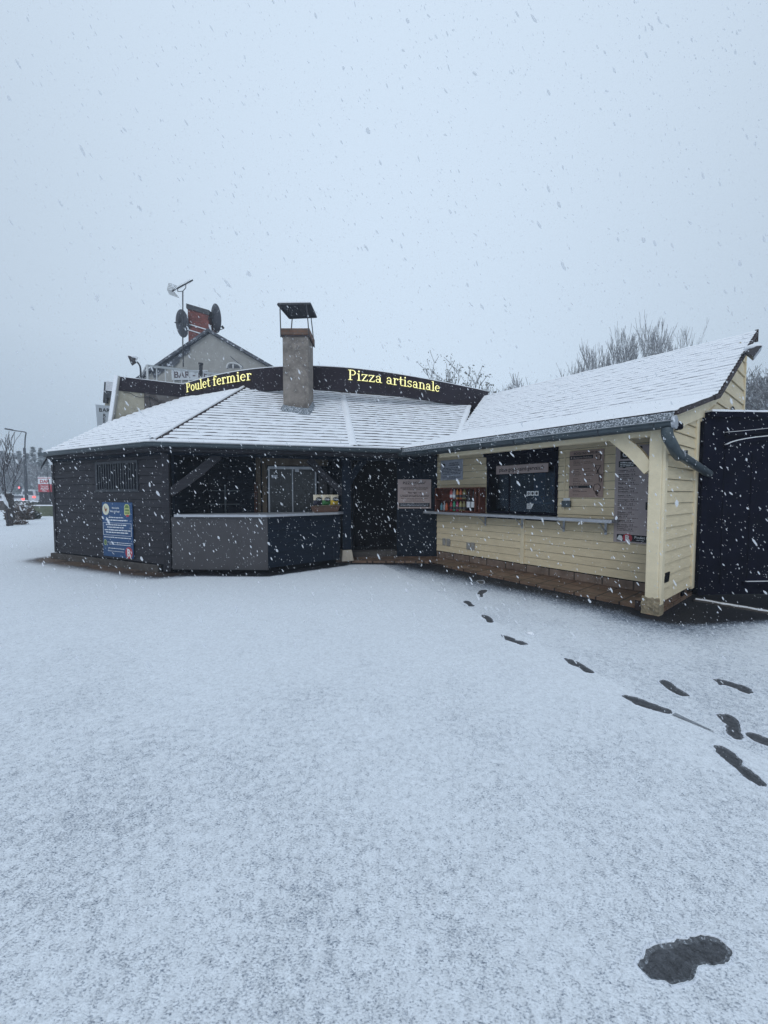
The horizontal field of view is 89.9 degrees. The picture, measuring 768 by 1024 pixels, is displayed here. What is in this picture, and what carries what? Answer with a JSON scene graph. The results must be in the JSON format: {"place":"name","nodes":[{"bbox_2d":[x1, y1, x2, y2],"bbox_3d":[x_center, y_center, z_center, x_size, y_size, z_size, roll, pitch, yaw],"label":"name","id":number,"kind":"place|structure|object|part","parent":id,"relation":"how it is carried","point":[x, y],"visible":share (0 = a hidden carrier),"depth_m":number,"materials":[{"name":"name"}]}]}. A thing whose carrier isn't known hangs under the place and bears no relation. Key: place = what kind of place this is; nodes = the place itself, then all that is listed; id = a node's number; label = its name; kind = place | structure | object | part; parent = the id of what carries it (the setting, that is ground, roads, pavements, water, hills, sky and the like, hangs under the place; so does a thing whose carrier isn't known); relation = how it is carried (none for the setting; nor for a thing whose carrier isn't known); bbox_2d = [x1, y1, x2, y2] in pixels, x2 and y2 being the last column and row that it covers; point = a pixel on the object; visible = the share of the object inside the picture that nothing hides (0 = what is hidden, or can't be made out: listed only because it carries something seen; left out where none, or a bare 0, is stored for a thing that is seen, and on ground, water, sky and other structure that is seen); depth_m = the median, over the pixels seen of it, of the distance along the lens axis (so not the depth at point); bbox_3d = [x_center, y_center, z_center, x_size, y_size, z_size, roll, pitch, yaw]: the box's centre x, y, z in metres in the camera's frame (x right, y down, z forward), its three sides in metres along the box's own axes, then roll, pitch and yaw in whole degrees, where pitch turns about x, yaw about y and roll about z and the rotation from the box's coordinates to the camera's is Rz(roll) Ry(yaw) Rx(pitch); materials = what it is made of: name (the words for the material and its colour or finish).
{"place":"outdoors","nodes":[
{"label":"outdoors","id":0,"kind":"place"},
{"bbox_2d":[95,404,109,426],"bbox_3d":[-9.397,-2.995,12.912,0.430,1.174,0.064,-1,3,-17],"label":"upright sign","id":1,"kind":"object","parent":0,"point":[102,416],"visible":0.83,"depth_m":12.86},
{"bbox_2d":[136,303,272,382],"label":"house","id":2,"kind":"structure","parent":0,"point":[201,332],"depth_m":21.14,"materials":[{"name":"paint"}]},
{"bbox_2d":[167,279,192,366],"bbox_3d":[-10.987,-10.141,20.631,1.680,4.680,0.844,2,3,33],"label":"tv aerial","id":3,"kind":"object","parent":2,"relation":"attached to","point":[183,284],"visible":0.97,"depth_m":20.54,"materials":[{"name":"metal"}]},
{"bbox_2d":[174,309,188,337],"bbox_3d":[-11.328,-10.502,21.349,1.378,1.421,0.574,2,3,35],"label":"satellite dish","id":4,"kind":"object","parent":2,"relation":"attached to","point":[178,322],"visible":0.88,"depth_m":21.27,"materials":[{"name":"metal"}]},
{"bbox_2d":[172,370,207,379],"bbox_3d":[-10.638,-7.505,21.083,1.982,0.540,0.032,0,3,0],"label":"bar board","id":5,"kind":"object","parent":2,"relation":"attached to","point":[177,374],"visible":0.63,"depth_m":21.07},
{"bbox_2d":[208,303,223,332],"bbox_3d":[-9.312,-10.732,21.334,0.797,1.473,1.204,0,3,-10],"label":"satellite dish","id":6,"kind":"object","parent":2,"relation":"attached to","point":[215,317],"visible":0.94,"depth_m":21.12,"materials":[{"name":"metal"}]},
{"bbox_2d":[226,362,242,368],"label":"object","id":7,"kind":"object","parent":2,"relation":"in","point":[233,365],"visible":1,"depth_m":13.70,"materials":[{"name":"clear glass"}]},
{"bbox_2d":[0,510,767,1023],"bbox_3d":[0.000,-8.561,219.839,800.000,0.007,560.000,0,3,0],"label":"snow ground","id":8,"kind":"structure","parent":0,"point":[330,934],"depth_m":1.88,"materials":[{"name":"white snow"}]},
{"bbox_2d":[0,500,4,509],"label":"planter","id":9,"kind":"object","parent":8,"relation":"on","point":[2,504],"visible":0.05,"depth_m":36.09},
{"bbox_2d":[5,493,12,525],"bbox_3d":[-17.781,-0.127,18.249,0.190,1.587,0.190,0,3,0],"label":"stake","id":10,"kind":"object","parent":8,"relation":"on","point":[10,511],"visible":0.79,"depth_m":18.22,"materials":[{"name":"black wood"}]},
{"bbox_2d":[0,431,23,525],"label":"bare tree","id":11,"kind":"object","parent":8,"relation":"on","point":[4,466],"visible":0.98,"depth_m":17.96,"materials":[{"name":"brown plant"}]},
{"bbox_2d":[0,458,23,492],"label":"bare tree","id":12,"kind":"object","parent":8,"relation":"on","point":[8,482],"visible":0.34,"depth_m":64.03,"materials":[{"name":"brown plant"}]},
{"bbox_2d":[0,450,23,494],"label":"bare tree","id":13,"kind":"object","parent":8,"relation":"on","point":[4,458],"visible":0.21,"depth_m":65.40,"materials":[{"name":"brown plant"}]},
{"bbox_2d":[12,494,14,519],"bbox_3d":[-18.549,-0.134,19.226,0.100,1.510,0.100,0,3,0],"label":"stake","id":14,"kind":"object","parent":8,"relation":"on","point":[13,507],"visible":0.35,"depth_m":19.21,"materials":[{"name":"black wood"}]},
{"bbox_2d":[0,478,31,494],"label":"undergrowth","id":15,"kind":"object","parent":8,"relation":"on","point":[16,492],"visible":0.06,"depth_m":70.53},
{"bbox_2d":[4,428,28,499],"bbox_3d":[-37.925,-4.487,39.837,2.145,8.324,0.304,0,3,0],"label":"street lamp","id":16,"kind":"object","parent":8,"relation":"on","point":[25,477],"visible":0.95,"depth_m":39.75,"materials":[{"name":"metal"}]},
{"bbox_2d":[0,500,35,519],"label":"dry shrub","id":17,"kind":"object","parent":8,"relation":"on","point":[22,514],"visible":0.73,"depth_m":22.38,"materials":[{"name":"grey plant"}]},
{"bbox_2d":[4,499,33,508],"bbox_3d":[-32.151,-0.585,33.982,1.766,1.064,1.131,0,3,0],"label":"hedge","id":18,"kind":"object","parent":8,"relation":"on","point":[17,500],"visible":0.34,"depth_m":33.73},
{"bbox_2d":[16,451,22,469],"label":"conifer","id":19,"kind":"object","parent":8,"relation":"on","point":[19,456],"visible":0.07,"depth_m":89.42,"materials":[{"name":"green plant"}]},
{"bbox_2d":[13,520,28,524],"bbox_3d":[-18.081,0.506,18.986,1.070,0.273,0.513,0,3,0],"label":"ground scrub","id":20,"kind":"object","parent":8,"relation":"on","point":[18,522],"visible":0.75,"depth_m":18.92,"materials":[{"name":"grey plant"}]},
{"bbox_2d":[14,495,29,499],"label":"parked car","id":21,"kind":"object","parent":8,"relation":"on","point":[19,497],"visible":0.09,"depth_m":50.50,"materials":[{"name":"white paint"}]},
{"bbox_2d":[6,459,40,489],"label":"bare tree","id":22,"kind":"object","parent":8,"relation":"on","point":[18,476],"visible":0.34,"depth_m":63.28,"materials":[{"name":"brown plant"}]},
{"bbox_2d":[17,461,42,489],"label":"bare tree","id":23,"kind":"object","parent":8,"relation":"on","point":[30,467],"visible":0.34,"depth_m":61.11,"materials":[{"name":"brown plant"}]},
{"bbox_2d":[21,489,38,500],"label":"parked car","id":24,"kind":"object","parent":8,"relation":"on","point":[33,495],"visible":0.26,"depth_m":59.94,"materials":[{"name":"white paint"}]},
{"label":"windows","id":25,"kind":"part","parent":24,"relation":"part of","materials":[{"name":"grey glass"}]},
{"bbox_2d":[25,501,39,506],"bbox_3d":[-29.048,-0.494,33.002,2.538,0.972,1.138,0,3,0],"label":"hedge","id":26,"kind":"object","parent":8,"relation":"on","point":[37,502],"visible":0.17,"depth_m":32.56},
{"bbox_2d":[29,447,39,464],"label":"conifer","id":27,"kind":"object","parent":8,"relation":"on","point":[33,458],"visible":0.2,"depth_m":84.34,"materials":[{"name":"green plant"}]},
{"bbox_2d":[28,465,51,486],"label":"bare tree","id":28,"kind":"object","parent":8,"relation":"on","point":[43,471],"visible":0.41,"depth_m":59.33,"materials":[{"name":"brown plant"}]},
{"bbox_2d":[37,447,43,467],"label":"conifer","id":29,"kind":"object","parent":8,"relation":"on","point":[40,457],"visible":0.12,"depth_m":87.40,"materials":[{"name":"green plant"}]},
{"bbox_2d":[31,505,52,515],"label":"wall","id":30,"kind":"structure","parent":8,"relation":"on","point":[45,510],"depth_m":26.42,"materials":[{"name":"green"}]},
{"bbox_2d":[37,477,52,504],"bbox_3d":[-26.388,-1.303,30.074,1.019,2.854,0.295,0,3,0],"label":"totem sign","id":31,"kind":"object","parent":8,"relation":"on","point":[43,486],"visible":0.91,"depth_m":29.92,"materials":[{"name":"red plastic"}]},
{"bbox_2d":[41,456,50,467],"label":"conifer","id":32,"kind":"object","parent":8,"relation":"on","point":[46,463],"visible":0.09,"depth_m":79.42,"materials":[{"name":"green plant"}]},
{"bbox_2d":[103,381,112,405],"bbox_3d":[-11.163,-2.361,17.325,0.625,6.135,3.170,0,3,0],"label":"sign","id":33,"kind":"object","parent":8,"relation":"on","point":[108,385],"visible":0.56,"depth_m":15.64,"materials":[{"name":"metal"}]},
{"bbox_2d":[11,302,488,572],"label":"snack building","id":34,"kind":"structure","parent":8,"relation":"on","point":[356,469],"depth_m":8.69,"materials":[{"name":"grey paint"}]},
{"bbox_2d":[95,460,139,491],"bbox_3d":[-5.468,-0.725,7.863,1.417,0.620,0.076,1,3,25],"label":"window","id":35,"kind":"structure","parent":34,"relation":"in","point":[131,484],"depth_m":7.81,"materials":[{"name":"metal"}]},
{"bbox_2d":[102,502,133,558],"bbox_3d":[-5.465,0.374,7.892,1.008,1.141,0.015,1,3,25],"label":"poultry poster","id":36,"kind":"object","parent":34,"relation":"attached to","point":[119,528],"visible":0.98,"depth_m":7.87,"materials":[{"name":"blue paper"}]},
{"bbox_2d":[127,355,141,376],"bbox_3d":[-6.828,-4.010,10.542,0.338,0.529,0.282,-2,3,-38],"label":"floodlight","id":37,"kind":"object","parent":34,"relation":"attached to","point":[132,358],"visible":0.9,"depth_m":10.47,"materials":[{"name":"metal"}]},
{"bbox_2d":[139,364,219,383],"bbox_3d":[-8.132,-4.787,15.283,1.266,2.568,4.457,1,3,12],"label":"railing","id":38,"kind":"object","parent":34,"relation":"attached to","point":[146,367],"visible":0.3,"depth_m":13.97,"materials":[{"name":"metal"}]},
{"bbox_2d":[198,362,202,376],"bbox_3d":[-6.557,-5.100,13.781,0.158,0.454,0.157,-1,3,-22],"label":"vent pipe","id":39,"kind":"object","parent":34,"relation":"on","point":[200,369],"visible":0.96,"depth_m":13.73,"materials":[{"name":"metal"}]},
{"bbox_2d":[186,372,251,391],"bbox_3d":[-4.740,-3.677,10.819,2.698,0.278,0.112,1,3,28],"label":"shop sign","id":40,"kind":"object","parent":34,"relation":"attached to","point":[241,377],"visible":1,"depth_m":10.70,"materials":[{"name":"yellow paint"}]},
{"bbox_2d":[268,466,316,516],"bbox_3d":[-2.138,-0.046,9.023,1.100,2.027,0.070,0,3,-10],"label":"glass door","id":41,"kind":"structure","parent":34,"relation":"in","point":[304,490],"depth_m":9.01,"materials":[{"name":"glass"}]},
{"bbox_2d":[311,505,340,512],"bbox_3d":[-1.229,-0.074,8.140,0.632,0.150,0.222,-2,3,-40],"label":"basket","id":42,"kind":"object","parent":34,"relation":"on","point":[325,508],"visible":0.95,"depth_m":8.04,"materials":[{"name":"wicker"}]},
{"bbox_2d":[313,494,321,504],"bbox_3d":[-1.366,-0.251,7.978,0.204,0.227,0.057,-2,3,-40],"label":"crisp packet","id":43,"kind":"object","parent":42,"relation":"on","point":[317,499],"visible":0.99,"depth_m":7.95},
{"bbox_2d":[322,495,329,504],"bbox_3d":[-1.209,-0.257,8.108,0.204,0.227,0.057,-2,3,-40],"label":"crisp packet","id":44,"kind":"object","parent":42,"relation":"on","point":[325,500],"visible":0.94,"depth_m":8.08},
{"bbox_2d":[330,494,337,504],"bbox_3d":[-1.052,-0.263,8.238,0.204,0.227,0.057,-2,3,-40],"label":"crisp packet","id":45,"kind":"object","parent":42,"relation":"in","point":[333,498],"visible":0.92,"depth_m":8.21},
{"bbox_2d":[348,370,439,391],"bbox_3d":[0.366,-3.646,10.692,2.852,0.278,0.110,-1,3,-25],"label":"shop sign","id":46,"kind":"object","parent":34,"relation":"attached to","point":[379,379],"visible":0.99,"depth_m":10.68,"materials":[{"name":"paint"}]},
{"bbox_2d":[398,479,430,507],"bbox_3d":[0.705,-0.419,8.924,0.771,0.672,0.011,0,3,1],"label":"pizza board","id":47,"kind":"object","parent":34,"relation":"attached to","point":[410,495],"visible":0.99,"depth_m":8.92,"materials":[{"name":"white plastic"}]},
{"bbox_2d":[419,350,483,389],"bbox_3d":[3.714,-5.232,26.734,7.189,11.016,4.688,-1,3,-15],"label":"budding tree","id":48,"kind":"object","parent":8,"relation":"on","point":[440,376],"visible":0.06,"depth_m":25.20,"materials":[{"name":"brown plant"}]},
{"bbox_2d":[431,354,496,393],"bbox_3d":[5.418,-5.124,27.664,6.359,10.716,5.274,-1,3,-17],"label":"budding tree","id":49,"kind":"object","parent":8,"relation":"on","point":[465,372],"visible":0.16,"depth_m":26.26,"materials":[{"name":"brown plant"}]},
{"bbox_2d":[491,372,521,392],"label":"bare tree","id":50,"kind":"object","parent":8,"relation":"on","point":[511,386],"visible":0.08,"depth_m":43.87,"materials":[{"name":"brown plant"}]},
{"bbox_2d":[336,556,692,611],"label":"terrace floor","id":51,"kind":"structure","parent":8,"relation":"on","point":[595,591],"depth_m":6.56,"materials":[{"name":"wood"}]},
{"bbox_2d":[398,329,758,615],"bbox_3d":[3.255,-1.236,8.477,5.136,4.705,6.498,-2,3,-39],"label":"kiosk","id":52,"kind":"object","parent":8,"relation":"on","point":[494,524],"visible":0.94,"depth_m":6.64,"materials":[{"name":"beige paint"}]},
{"bbox_2d":[441,459,462,479],"bbox_3d":[1.500,-0.935,8.556,0.010,0.448,0.638,-2,3,-39],"label":"notice","id":53,"kind":"object","parent":52,"relation":"attached to","point":[451,470],"visible":0.98,"depth_m":8.53,"materials":[{"name":"paper"}]},
{"bbox_2d":[435,487,485,512],"bbox_3d":[1.604,-0.259,8.255,0.220,0.528,1.223,-2,3,-39],"label":"drinks rack","id":54,"kind":"object","parent":52,"relation":"on","point":[442,496],"visible":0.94,"depth_m":8.15,"materials":[{"name":"red wood"}]},
{"bbox_2d":[462,489,466,498],"bbox_3d":[1.700,-0.380,8.131,0.091,0.219,0.091,0,3,0],"label":"bottle","id":55,"kind":"object","parent":54,"relation":"in","point":[463,494],"visible":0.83,"depth_m":8.10,"materials":[{"name":"glass"}]},
{"bbox_2d":[467,490,470,510],"bbox_3d":[1.773,-0.242,8.047,0.091,0.423,0.091,0,3,0],"label":"bottle","id":56,"kind":"object","parent":54,"relation":"in","point":[468,502],"visible":0.98,"depth_m":8.02,"materials":[{"name":"white paint"}]},
{"bbox_2d":[471,490,473,510],"bbox_3d":[1.846,-0.238,7.957,0.091,0.423,0.091,0,3,0],"label":"bottle","id":57,"kind":"object","parent":54,"relation":"in","point":[472,505],"visible":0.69,"depth_m":7.93,"materials":[{"name":"white paint"}]},
{"bbox_2d":[483,447,558,515],"bbox_3d":[2.539,-0.607,7.253,0.244,1.290,1.477,-2,3,-39],"label":"window","id":58,"kind":"structure","parent":52,"relation":"in","point":[523,456],"depth_m":7.16,"materials":[{"name":"glass"}]},
{"bbox_2d":[496,462,548,473],"bbox_3d":[2.557,-0.809,7.190,0.012,0.169,1.070,-2,3,-39],"label":"address board","id":59,"kind":"object","parent":52,"relation":"attached to","point":[530,468],"visible":1,"depth_m":7.14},
{"bbox_2d":[561,498,570,506],"bbox_3d":[3.110,-0.160,6.564,0.060,0.151,0.142,-2,3,-39],"label":"card terminal","id":60,"kind":"object","parent":52,"relation":"attached to","point":[565,501],"visible":0.99,"depth_m":6.55,"materials":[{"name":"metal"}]},
{"bbox_2d":[569,449,603,497],"bbox_3d":[3.315,-0.626,6.321,0.017,0.775,0.541,-2,3,-39],"label":"drinks poster","id":61,"kind":"object","parent":52,"relation":"attached to","point":[586,460],"visible":0.98,"depth_m":6.31,"materials":[{"name":"paper"}]},
{"bbox_2d":[613,444,649,543],"bbox_3d":[3.839,-0.257,5.692,0.014,1.469,0.780,-2,3,-39],"label":"menu board","id":62,"kind":"object","parent":52,"relation":"attached to","point":[632,526],"visible":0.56,"depth_m":5.83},
{"bbox_2d":[668,419,682,430],"bbox_3d":[3.500,-1.042,4.621,0.519,0.085,0.114,-3,4,-44],"label":"wall lamp","id":63,"kind":"object","parent":52,"relation":"attached to","point":[680,426],"visible":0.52,"depth_m":4.62,"materials":[{"name":"metal"}]},
{"bbox_2d":[692,409,767,594],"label":"gate","id":64,"kind":"structure","parent":52,"relation":"attached to","point":[713,535],"depth_m":5.59,"materials":[{"name":"paint"}]},
{"bbox_2d":[741,343,762,359],"bbox_3d":[6.239,-2.695,6.533,0.244,0.238,0.472,2,3,31],"label":"floodlight","id":65,"kind":"object","parent":52,"relation":"attached to","point":[754,350],"visible":0.91,"depth_m":6.39,"materials":[{"name":"metal"}]},
{"bbox_2d":[556,345,609,376],"bbox_3d":[19.090,-7.745,35.277,5.394,15.252,5.514,2,3,40],"label":"bare tree","id":66,"kind":"object","parent":8,"relation":"on","point":[594,366],"visible":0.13,"depth_m":34.85,"materials":[{"name":"brown plant"}]},
{"bbox_2d":[579,321,646,369],"bbox_3d":[22.674,-9.710,38.179,6.322,18.921,5.569,2,3,30],"label":"bare tree","id":67,"kind":"object","parent":8,"relation":"on","point":[626,354],"visible":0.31,"depth_m":36.30,"materials":[{"name":"brown plant"}]},
{"bbox_2d":[606,312,677,364],"bbox_3d":[25.372,-10.019,37.269,6.753,19.617,6.042,1,3,11],"label":"bare tree","id":68,"kind":"object","parent":8,"relation":"on","point":[652,347],"visible":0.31,"depth_m":35.95,"materials":[{"name":"brown plant"}]},
{"bbox_2d":[641,323,707,355],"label":"bare tree","id":69,"kind":"object","parent":8,"relation":"on","point":[685,332],"visible":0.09,"depth_m":40.42,"materials":[{"name":"brown plant"}]},
{"bbox_2d":[672,713,710,729],"bbox_3d":[2.016,1.370,2.511,0.044,0.001,0.220,-1,3,-29],"label":"drag mark","id":70,"kind":"object","parent":8,"relation":"on","point":[680,716],"visible":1,"depth_m":2.54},
{"bbox_2d":[693,598,767,613],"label":"kerb","id":71,"kind":"structure","parent":8,"relation":"on","point":[737,606],"depth_m":5.11,"materials":[{"name":"concrete"}]},
{"bbox_2d":[745,369,767,409],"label":"bare tree","id":72,"kind":"object","parent":8,"relation":"on","point":[758,400],"visible":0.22,"depth_m":25.62,"materials":[{"name":"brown plant"}]},
{"bbox_2d":[745,364,767,409],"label":"bare tree","id":73,"kind":"object","parent":8,"relation":"on","point":[752,377],"visible":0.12,"depth_m":26.96,"materials":[{"name":"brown plant"}]},
{"bbox_2d":[0,0,767,1005],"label":"falling snow","id":74,"kind":"structure","parent":0,"point":[386,350],"depth_m":2.60,"materials":[{"name":"white snow"}]},
{"bbox_2d":[0,0,767,470],"label":"sky","id":75,"kind":"structure","parent":0,"point":[482,114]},
{"label":"ground","id":76,"kind":"structure","parent":0,"visible":0},
{"bbox_2d":[34,510,41,518],"bbox_3d":[-21.506,0.132,23.285,1.378,0.699,0.974,0,3,0],"label":"shrub","id":77,"kind":"object","parent":76,"relation":"on","point":[37,514],"visible":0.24,"depth_m":23.32,"materials":[{"name":"grey plant"}]},
{"bbox_2d":[463,600,474,606],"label":"footprint","id":78,"kind":"object","parent":76,"relation":"on","point":[468,603],"visible":1,"depth_m":5.28},
{"bbox_2d":[477,589,487,596],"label":"footprint","id":79,"kind":"object","parent":76,"relation":"on","point":[481,592],"visible":0.98,"depth_m":5.88},
{"bbox_2d":[481,614,494,622],"bbox_3d":[1.246,1.281,4.623,0.136,0.011,0.335,0,3,0],"label":"footprint","id":80,"kind":"object","parent":76,"relation":"on","point":[488,618],"visible":0.97,"depth_m":4.64},
{"bbox_2d":[500,634,528,644],"bbox_3d":[1.316,1.312,3.943,0.143,0.011,0.362,-2,3,-37],"label":"footprint","id":81,"kind":"object","parent":76,"relation":"on","point":[514,640],"visible":0.95,"depth_m":3.94},
{"bbox_2d":[563,657,595,673],"bbox_3d":[1.694,1.339,3.359,0.137,0.011,0.338,-1,3,-14],"label":"footprint","id":82,"kind":"object","parent":76,"relation":"on","point":[585,668],"visible":0.99,"depth_m":3.37},
{"bbox_2d":[620,694,673,714],"bbox_3d":[1.858,1.367,2.735,0.151,0.011,0.338,-2,3,-39],"label":"footprint","id":83,"kind":"object","parent":76,"relation":"on","point":[640,702],"visible":0.98,"depth_m":2.74},
{"bbox_2d":[658,679,690,696],"bbox_3d":[2.225,1.357,2.971,0.134,0.011,0.292,0,3,0],"label":"footprint","id":84,"kind":"object","parent":76,"relation":"on","point":[668,685],"visible":1,"depth_m":2.97},
{"bbox_2d":[633,931,735,988],"bbox_3d":[0.968,1.436,1.242,0.363,0.010,0.131,-1,3,-17],"label":"footprint","id":85,"kind":"object","parent":76,"relation":"on","point":[677,960],"visible":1,"depth_m":1.24},
{"bbox_2d":[714,712,745,740],"bbox_3d":[2.242,1.379,2.478,0.137,0.010,0.359,1,3,28],"label":"footprint","id":86,"kind":"object","parent":76,"relation":"on","point":[731,721],"visible":0.96,"depth_m":2.48},
{"bbox_2d":[712,678,754,694],"bbox_3d":[2.721,1.355,3.000,0.176,0.011,0.274,-2,3,-37],"label":"footprint","id":87,"kind":"object","parent":76,"relation":"on","point":[745,689],"visible":0.98,"depth_m":3.01},
{"bbox_2d":[711,744,767,787],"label":"footprint","id":88,"kind":"object","parent":76,"relation":"on","point":[734,760],"visible":0.99,"depth_m":2.13},
{"bbox_2d":[740,731,767,746],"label":"footprint","id":89,"kind":"object","parent":76,"relation":"on","point":[758,738],"visible":0.94,"depth_m":2.37}
]}

